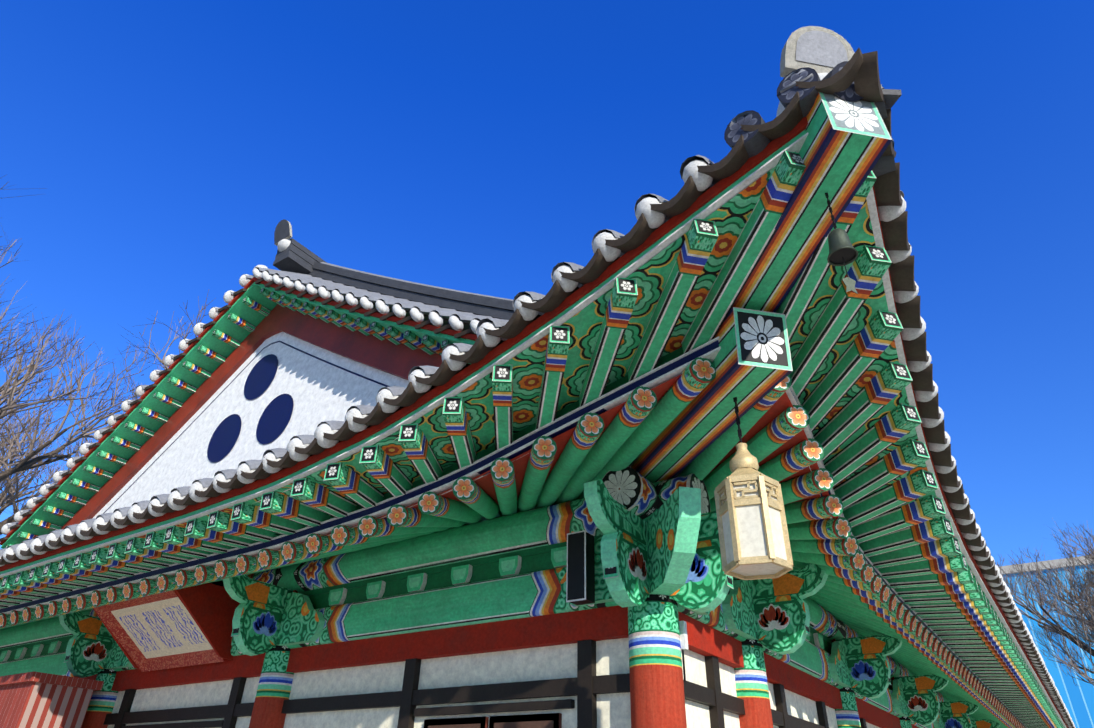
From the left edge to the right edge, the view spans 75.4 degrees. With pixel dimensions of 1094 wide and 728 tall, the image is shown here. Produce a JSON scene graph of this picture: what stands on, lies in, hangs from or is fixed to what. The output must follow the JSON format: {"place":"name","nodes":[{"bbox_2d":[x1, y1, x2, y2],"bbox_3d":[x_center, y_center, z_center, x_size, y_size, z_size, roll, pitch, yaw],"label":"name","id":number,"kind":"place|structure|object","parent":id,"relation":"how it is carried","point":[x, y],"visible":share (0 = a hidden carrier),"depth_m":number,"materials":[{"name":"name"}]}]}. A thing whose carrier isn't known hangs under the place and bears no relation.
{"place":"outdoors","nodes":[
{"label":"outdoors","id":0,"kind":"place"},
{"bbox_2d":[93,332,408,517],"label":"gable panel","id":1,"kind":"structure","parent":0,"point":[280,390],"depth_m":10.33,"materials":[{"name":"white paint"}]},
{"bbox_2d":[0,239,502,548],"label":"gable verge","id":2,"kind":"structure","parent":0,"point":[191,372],"depth_m":11.36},
{"bbox_2d":[0,219,513,541],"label":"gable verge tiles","id":3,"kind":"object","parent":2,"relation":"on","point":[295,260],"visible":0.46,"depth_m":10.07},
{"bbox_2d":[0,160,1075,727],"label":"eave tile","id":4,"kind":"object","parent":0,"point":[702,182],"visible":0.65,"depth_m":5.09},
{"bbox_2d":[0,0,1093,566],"label":"sky","id":5,"kind":"structure","parent":0,"point":[484,147],"materials":[{"name":"blue"}]},
{"bbox_2d":[776,26,901,116],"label":"hip ridge","id":6,"kind":"structure","parent":0,"point":[824,53],"depth_m":3.79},
{"bbox_2d":[999,556,1093,727],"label":"glass tower","id":7,"kind":"structure","parent":0,"point":[1078,701],"depth_m":85.73,"materials":[{"name":"glass"}]},
{"label":"ground","id":8,"kind":"structure","parent":0,"visible":0},
{"bbox_2d":[0,321,37,348],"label":"bare tree","id":9,"kind":"object","parent":8,"relation":"on","point":[14,340],"visible":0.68,"depth_m":21.27,"materials":[{"name":"plant"}]},
{"bbox_2d":[0,405,99,537],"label":"bare tree","id":10,"kind":"object","parent":8,"relation":"on","point":[10,498],"visible":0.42,"depth_m":27.86,"materials":[{"name":"plant"}]},
{"bbox_2d":[0,175,212,534],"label":"bare tree","id":11,"kind":"object","parent":8,"relation":"on","point":[25,463],"visible":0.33,"depth_m":22.66,"materials":[{"name":"brown plant"}]},
{"bbox_2d":[995,521,1093,673],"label":"bare tree","id":12,"kind":"object","parent":8,"relation":"on","point":[1040,603],"visible":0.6,"depth_m":36.58,"materials":[{"name":"brown plant"}]},
{"bbox_2d":[1019,524,1093,685],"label":"bare tree","id":13,"kind":"object","parent":8,"relation":"on","point":[1088,583],"visible":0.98,"depth_m":27.90,"materials":[{"name":"brown plant"}]},
{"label":"stone platform","id":14,"kind":"structure","parent":8,"relation":"on","visible":0},
{"bbox_2d":[0,672,103,727],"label":"awning","id":15,"kind":"object","parent":14,"relation":"on","point":[36,700],"visible":1,"depth_m":8.35,"materials":[{"name":"red fabric"}]},
{"bbox_2d":[103,638,879,727],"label":"walls","id":16,"kind":"structure","parent":14,"relation":"on","point":[583,684],"depth_m":6.20,"materials":[{"name":"paint"}]},
{"bbox_2d":[81,579,911,727],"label":"columns","id":17,"kind":"structure","parent":14,"relation":"on","point":[657,698],"depth_m":6.19,"materials":[{"name":"red wood"}]},
{"bbox_2d":[0,466,976,727],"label":"beams","id":18,"kind":"structure","parent":17,"relation":"on","point":[486,586],"depth_m":6.68,"materials":[{"name":"green paint"}]},
{"bbox_2d":[93,583,240,671],"bbox_3d":[-4.470,3.066,8.234,1.760,0.753,0.980,-19,-38,29],"label":"name board","id":19,"kind":"object","parent":18,"relation":"attached to","point":[188,626],"visible":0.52,"depth_m":8.10,"materials":[{"name":"paint"}]},
{"bbox_2d":[0,357,1025,727],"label":"rafters","id":20,"kind":"object","parent":18,"relation":"on","point":[856,595],"visible":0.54,"depth_m":5.77,"materials":[{"name":"paint"}]},
{"bbox_2d":[0,151,1043,692],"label":"eave soffit boards","id":21,"kind":"object","parent":20,"relation":"on","point":[652,275],"visible":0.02,"depth_m":4.62,"materials":[{"name":"green wood"}]},
{"bbox_2d":[59,479,999,727],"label":"brackets","id":22,"kind":"object","parent":18,"relation":"attached to","point":[674,534],"visible":0.73,"depth_m":6.51,"materials":[{"name":"paint"}]},
{"bbox_2d":[77,547,990,727],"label":"bracket ornaments","id":23,"kind":"object","parent":22,"relation":"attached to","point":[771,616],"visible":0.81,"depth_m":7.44,"materials":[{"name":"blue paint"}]},
{"bbox_2d":[0,48,1074,727],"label":"eave roof tiles","id":24,"kind":"object","parent":22,"relation":"on","point":[748,134],"visible":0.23,"depth_m":4.29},
{"bbox_2d":[0,150,1064,727],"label":"flying rafters","id":25,"kind":"object","parent":24,"relation":"on","point":[914,554],"visible":0.73,"depth_m":5.14,"materials":[{"name":"paint"}]},
{"bbox_2d":[0,117,1067,727],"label":"eave boards","id":26,"kind":"object","parent":25,"relation":"on","point":[676,227],"visible":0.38,"depth_m":4.94,"materials":[{"name":"green wood"}]},
{"bbox_2d":[629,92,891,482],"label":"hip rafters","id":27,"kind":"object","parent":24,"relation":"on","point":[844,147],"visible":0.52,"depth_m":4.04,"materials":[{"name":"green wood"}]},
{"bbox_2d":[714,397,793,579],"bbox_3d":[1.151,0.638,4.112,0.365,1.132,0.365,-19,-38,29],"label":"hanging lantern","id":28,"kind":"object","parent":27,"relation":"hanging from","point":[754,541],"visible":1,"depth_m":3.87,"materials":[{"name":"beige wood"}]},
{"bbox_2d":[825,192,857,293],"bbox_3d":[1.404,-0.595,3.409,0.140,0.639,0.140,-19,-38,29],"label":"wind bell","id":29,"kind":"object","parent":27,"relation":"hanging from","point":[843,251],"visible":1,"depth_m":3.36,"materials":[{"name":"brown metal"}]},
{"bbox_3d":[1.159,5.072,16.854,16.200,4.531,23.100,-19,-38,29],"label":"roof body","id":30,"kind":"object","parent":24,"relation":"on","visible":0},
{"bbox_2d":[61,304,441,528],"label":"gable bargeboards","id":31,"kind":"object","parent":30,"relation":"attached to","point":[401,360],"visible":0.58,"depth_m":11.13,"materials":[{"name":"red wood"}]},
{"bbox_2d":[566,530,594,604],"bbox_3d":[0.264,1.591,5.522,0.175,0.535,0.148,-19,-38,29],"label":"loudspeaker box","id":32,"kind":"object","parent":18,"relation":"attached to","point":[580,583],"visible":1,"depth_m":5.46,"materials":[{"name":"black paint"}]},
{"bbox_2d":[679,621,687,681],"bbox_3d":[1.010,2.134,5.260,0.070,0.420,0.050,-19,-38,29],"label":"junction box","id":33,"kind":"object","parent":17,"relation":"attached to","point":[683,634],"visible":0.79,"depth_m":5.28,"materials":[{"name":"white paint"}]}
]}

